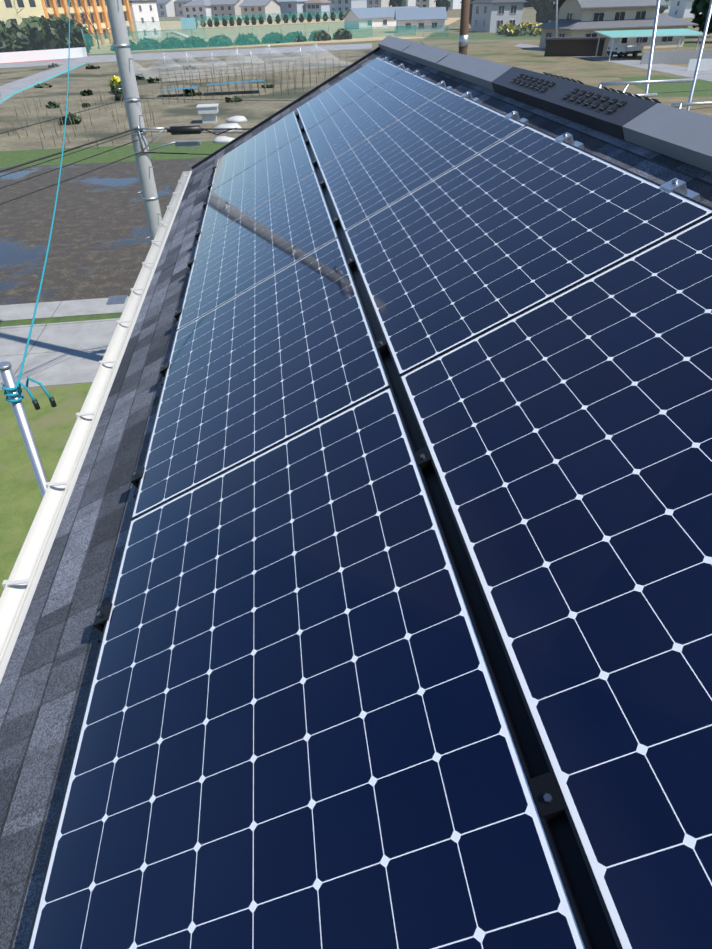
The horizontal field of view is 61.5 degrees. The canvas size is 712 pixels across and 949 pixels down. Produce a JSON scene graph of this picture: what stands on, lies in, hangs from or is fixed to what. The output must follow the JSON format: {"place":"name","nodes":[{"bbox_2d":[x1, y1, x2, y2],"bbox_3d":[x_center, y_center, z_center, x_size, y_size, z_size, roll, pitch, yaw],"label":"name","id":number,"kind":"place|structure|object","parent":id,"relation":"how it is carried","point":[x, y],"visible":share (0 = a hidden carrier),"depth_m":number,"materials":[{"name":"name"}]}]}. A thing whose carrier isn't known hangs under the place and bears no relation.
{"place":"outdoors","nodes":[
{"label":"outdoors","id":0,"kind":"place"},
{"bbox_2d":[0,59,75,63],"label":"curb","id":1,"kind":"structure","parent":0,"point":[40,61],"depth_m":107.66,"materials":[{"name":"brown"}]},
{"bbox_2d":[0,47,87,62],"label":"school wall","id":2,"kind":"structure","parent":1,"relation":"on","point":[23,56],"depth_m":109.09,"materials":[{"name":"white concrete"}]},
{"bbox_2d":[0,61,85,103],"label":"side road","id":3,"kind":"structure","parent":0,"point":[8,89],"depth_m":79.18,"materials":[{"name":"grey asphalt"}]},
{"bbox_2d":[0,63,84,102],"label":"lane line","id":4,"kind":"object","parent":3,"relation":"on","point":[40,82],"visible":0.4,"depth_m":77.57,"materials":[{"name":"white paint"}]},
{"bbox_2d":[0,383,91,596],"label":"lawn","id":5,"kind":"structure","parent":0,"point":[21,497],"depth_m":12.83,"materials":[{"name":"green plant"}]},
{"bbox_2d":[105,0,200,244],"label":"utility pole","id":6,"kind":"object","parent":5,"relation":"on","point":[125,59],"visible":0.75,"depth_m":11.64,"materials":[{"name":"concrete"}]},
{"bbox_2d":[0,90,708,204],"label":"cables","id":7,"kind":"object","parent":6,"relation":"attached to","point":[184,130],"visible":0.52,"depth_m":11.47,"materials":[{"name":"black plastic"}]},
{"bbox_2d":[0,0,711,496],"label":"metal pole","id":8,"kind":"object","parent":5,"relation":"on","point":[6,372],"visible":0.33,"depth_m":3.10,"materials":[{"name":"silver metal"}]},
{"bbox_2d":[2,0,69,409],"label":"cable","id":9,"kind":"object","parent":8,"relation":"attached to","point":[34,400],"visible":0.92,"depth_m":3.02,"materials":[{"name":"teal plastic"}]},
{"bbox_2d":[0,0,99,52],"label":"trees","id":10,"kind":"object","parent":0,"point":[42,32],"depth_m":116.06,"materials":[{"name":"green plant"}]},
{"bbox_2d":[0,320,116,386],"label":"concrete road","id":11,"kind":"structure","parent":0,"point":[65,353],"depth_m":16.62,"materials":[{"name":"grey concrete"}]},
{"bbox_2d":[0,295,127,389],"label":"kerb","id":12,"kind":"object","parent":11,"relation":"on","point":[118,299],"visible":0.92,"depth_m":17.96,"materials":[{"name":"concrete"}]},
{"bbox_2d":[0,171,191,683],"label":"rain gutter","id":13,"kind":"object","parent":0,"point":[10,648],"depth_m":2.78,"materials":[{"name":"grey plastic"}]},
{"bbox_2d":[0,170,190,665],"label":"gutter","id":14,"kind":"object","parent":13,"relation":"attached to","point":[26,566],"visible":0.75,"depth_m":3.02,"materials":[{"name":"grey plastic"}]},
{"bbox_2d":[2,180,185,587],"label":"gutter brackets","id":15,"kind":"object","parent":14,"relation":"attached to","point":[15,582],"visible":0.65,"depth_m":3.32,"materials":[{"name":"white metal"}]},
{"bbox_2d":[0,47,711,948],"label":"roof","id":16,"kind":"structure","parent":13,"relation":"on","point":[46,681],"depth_m":2.24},
{"bbox_2d":[93,57,700,948],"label":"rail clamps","id":17,"kind":"object","parent":16,"relation":"on","point":[547,797],"visible":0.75,"depth_m":1.21,"materials":[{"name":"black"}]},
{"bbox_2d":[26,57,711,948],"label":"solar panels","id":18,"kind":"object","parent":17,"relation":"on","point":[296,729],"visible":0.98,"depth_m":1.39,"materials":[{"name":"blue glass"}]},
{"bbox_2d":[378,35,711,172],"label":"ridge cap","id":19,"kind":"object","parent":16,"relation":"on","point":[682,135],"visible":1,"depth_m":2.83,"materials":[{"name":"metal"}]},
{"bbox_2d":[0,141,226,167],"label":"bank grass","id":20,"kind":"structure","parent":0,"point":[8,159],"depth_m":38.48,"materials":[{"name":"green plant"}]},
{"bbox_2d":[0,43,371,67],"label":"cross road","id":21,"kind":"structure","parent":0,"point":[112,58],"depth_m":113.20,"materials":[{"name":"grey asphalt"}]},
{"bbox_2d":[88,18,459,54],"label":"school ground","id":22,"kind":"structure","parent":0,"point":[448,21],"depth_m":188.12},
{"bbox_2d":[81,19,204,55],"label":"fence","id":23,"kind":"object","parent":22,"relation":"on","point":[157,29],"depth_m":158.22,"materials":[{"name":"green"}]},
{"bbox_2d":[166,18,195,37],"bbox_3d":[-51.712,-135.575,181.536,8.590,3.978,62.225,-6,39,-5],"label":"slide sign","id":24,"kind":"object","parent":22,"relation":"on","point":[190,21],"depth_m":204.68,"materials":[{"name":"teal"}]},
{"bbox_2d":[84,20,371,54],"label":"net fence","id":25,"kind":"object","parent":22,"relation":"on","point":[223,35],"depth_m":128.38,"materials":[{"name":"green fabric"}]},
{"bbox_2d":[110,28,351,50],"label":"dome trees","id":26,"kind":"object","parent":22,"relation":"on","point":[339,34],"depth_m":134.25,"materials":[{"name":"green plant"}]},
{"bbox_2d":[195,11,343,27],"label":"conifers","id":27,"kind":"object","parent":22,"relation":"on","point":[269,19],"depth_m":254.50,"materials":[{"name":"green plant"}]},
{"bbox_2d":[195,7,420,24],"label":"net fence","id":28,"kind":"object","parent":22,"relation":"on","point":[321,15],"depth_m":278.68,"materials":[{"name":"green"}]},
{"bbox_2d":[347,25,415,37],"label":"net fence","id":29,"kind":"object","parent":22,"relation":"on","point":[367,32],"depth_m":149.07,"materials":[{"name":"green"}]},
{"bbox_2d":[394,7,446,32],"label":"building","id":30,"kind":"structure","parent":22,"relation":"on","point":[428,16],"depth_m":162.34,"materials":[{"name":"grey"}]},
{"bbox_2d":[395,25,448,36],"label":"net fence","id":31,"kind":"object","parent":22,"relation":"on","point":[413,30],"depth_m":143.79,"materials":[{"name":"green"}]},
{"bbox_2d":[0,7,711,320],"bbox_3d":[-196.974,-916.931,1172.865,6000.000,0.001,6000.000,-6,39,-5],"label":"ground","id":32,"kind":"structure","parent":0,"point":[592,72],"depth_m":93.90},
{"bbox_2d":[0,313,121,326],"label":"grass strip","id":33,"kind":"object","parent":32,"relation":"on","point":[61,319],"depth_m":18.27,"materials":[{"name":"green plant"}]},
{"bbox_2d":[0,296,128,320],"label":"channel cover","id":34,"kind":"object","parent":32,"relation":"on","point":[57,309],"depth_m":18.88,"materials":[{"name":"concrete"}]},
{"bbox_2d":[0,0,135,45],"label":"school","id":35,"kind":"object","parent":32,"relation":"on","point":[97,9],"depth_m":136.68,"materials":[{"name":"orange"}]},
{"bbox_2d":[0,158,203,304],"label":"paddy","id":36,"kind":"structure","parent":32,"relation":"on","point":[100,245],"depth_m":25.69,"materials":[{"name":"brown soil"}]},
{"bbox_2d":[128,0,161,39],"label":"building","id":37,"kind":"structure","parent":32,"relation":"on","point":[142,10],"depth_m":167.88,"materials":[{"name":"white paint"}]},
{"bbox_2d":[156,0,176,16],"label":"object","id":38,"kind":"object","parent":32,"relation":"on","point":[168,7],"depth_m":463.60,"materials":[{"name":"grey"}]},
{"bbox_2d":[174,0,192,15],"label":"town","id":39,"kind":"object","parent":32,"relation":"on","point":[178,3],"depth_m":464.63,"materials":[{"name":"beige"}]},
{"bbox_2d":[0,50,371,150],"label":"garden","id":40,"kind":"object","parent":32,"relation":"on","point":[176,112],"depth_m":60.43,"materials":[{"name":"soil"}]},
{"bbox_2d":[34,63,274,125],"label":"garden plants","id":41,"kind":"object","parent":40,"relation":"on","point":[115,80],"visible":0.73,"depth_m":63.78,"materials":[{"name":"green plant"}]},
{"bbox_2d":[0,44,350,148],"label":"garden stakes","id":42,"kind":"object","parent":40,"relation":"on","point":[241,72],"visible":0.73,"depth_m":67.08,"materials":[{"name":"brown"}]},
{"bbox_2d":[159,79,263,142],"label":"garden objects","id":43,"kind":"object","parent":40,"relation":"on","point":[207,112],"visible":0.85,"depth_m":47.31,"materials":[{"name":"grey"}]},
{"bbox_2d":[180,0,213,20],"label":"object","id":44,"kind":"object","parent":32,"relation":"on","point":[196,9],"depth_m":337.46,"materials":[{"name":"grey paint"}]},
{"bbox_2d":[210,0,243,19],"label":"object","id":45,"kind":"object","parent":32,"relation":"on","point":[221,8],"depth_m":334.32,"materials":[{"name":"beige paint"}]},
{"bbox_2d":[239,0,280,19],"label":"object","id":46,"kind":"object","parent":32,"relation":"on","point":[262,7],"depth_m":319.90,"materials":[{"name":"beige paint"}]},
{"bbox_2d":[277,0,307,17],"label":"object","id":47,"kind":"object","parent":32,"relation":"on","point":[288,7],"depth_m":330.46,"materials":[{"name":"grey paint"}]},
{"bbox_2d":[303,0,330,17],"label":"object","id":48,"kind":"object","parent":32,"relation":"on","point":[316,6],"depth_m":330.96,"materials":[{"name":"grey"}]},
{"bbox_2d":[328,0,366,13],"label":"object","id":49,"kind":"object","parent":32,"relation":"on","point":[341,5],"depth_m":415.26,"materials":[{"name":"grey"}]},
{"bbox_2d":[367,0,391,7],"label":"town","id":50,"kind":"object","parent":32,"relation":"on","point":[372,3],"depth_m":432.55,"materials":[{"name":"beige"}]},
{"bbox_2d":[406,0,416,5],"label":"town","id":51,"kind":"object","parent":32,"relation":"on","point":[411,2],"depth_m":437.48,"materials":[{"name":"grey"}]},
{"bbox_2d":[417,0,435,7],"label":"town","id":52,"kind":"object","parent":32,"relation":"on","point":[426,3],"depth_m":440.17,"materials":[{"name":"beige"}]},
{"bbox_2d":[448,0,460,8],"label":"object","id":53,"kind":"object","parent":32,"relation":"on","point":[454,4],"depth_m":451.83,"materials":[{"name":"grey"}]},
{"bbox_2d":[388,0,537,11],"bbox_3d":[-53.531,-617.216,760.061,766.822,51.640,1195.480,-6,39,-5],"label":"trees","id":54,"kind":"object","parent":32,"relation":"on","point":[442,3],"depth_m":402.28,"materials":[{"name":"green plant"}]},
{"bbox_2d":[426,33,540,39],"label":"grass","id":55,"kind":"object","parent":32,"relation":"on","point":[477,36],"depth_m":137.45,"materials":[{"name":"green plant"}]},
{"bbox_2d":[459,0,557,54],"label":"poles","id":56,"kind":"object","parent":32,"relation":"on","point":[464,27],"visible":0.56,"depth_m":18.97,"materials":[{"name":"grey wood"}]},
{"bbox_2d":[496,22,541,35],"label":"rape flowers","id":57,"kind":"object","parent":32,"relation":"on","point":[510,29],"depth_m":137.70,"materials":[{"name":"yellow plant"}]},
{"bbox_2d":[460,0,711,36],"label":"trees","id":58,"kind":"object","parent":32,"relation":"on","point":[545,11],"visible":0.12,"depth_m":144.82,"materials":[{"name":"green plant"}]},
{"bbox_2d":[552,0,667,20],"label":"house","id":59,"kind":"structure","parent":32,"relation":"on","point":[592,10],"depth_m":96.69,"materials":[{"name":"grey tile"}]},
{"bbox_2d":[533,13,698,48],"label":"house","id":60,"kind":"structure","parent":32,"relation":"on","point":[571,28],"depth_m":97.87,"materials":[{"name":"grey tile"}]},
{"bbox_2d":[606,38,643,57],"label":"kei truck","id":61,"kind":"object","parent":32,"relation":"on","point":[620,48],"visible":0.94,"depth_m":85.91,"materials":[{"name":"white metal"}]},
{"bbox_2d":[544,37,711,70],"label":"walls","id":62,"kind":"structure","parent":32,"relation":"on","point":[571,46],"depth_m":88.13,"materials":[{"name":"grey concrete"}]},
{"bbox_2d":[594,29,707,60],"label":"carport","id":63,"kind":"object","parent":32,"relation":"on","point":[645,33],"visible":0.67,"depth_m":82.94,"materials":[{"name":"teal"}]},
{"bbox_2d":[618,76,711,96],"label":"grass","id":64,"kind":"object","parent":32,"relation":"on","point":[675,89],"visible":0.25,"depth_m":58.73,"materials":[{"name":"green plant"}]},
{"bbox_2d":[342,6,418,28],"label":"building","id":65,"kind":"structure","parent":0,"point":[380,17],"depth_m":192.40,"materials":[{"name":"grey"}]},
{"bbox_2d":[470,0,527,31],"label":"grey house","id":66,"kind":"structure","parent":0,"point":[490,15],"depth_m":153.84,"materials":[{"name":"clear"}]},
{"bbox_2d":[515,43,711,81],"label":"road","id":67,"kind":"structure","parent":0,"point":[706,75],"depth_m":75.85,"materials":[{"name":"grey asphalt"}]},
{"bbox_2d":[663,0,671,12],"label":"house","id":68,"kind":"structure","parent":0,"point":[669,4],"depth_m":257.61,"materials":[{"name":"white paint"}]},
{"bbox_2d":[668,0,701,17],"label":"house","id":69,"kind":"structure","parent":0,"point":[680,8],"depth_m":207.45,"materials":[{"name":"white"}]}
]}

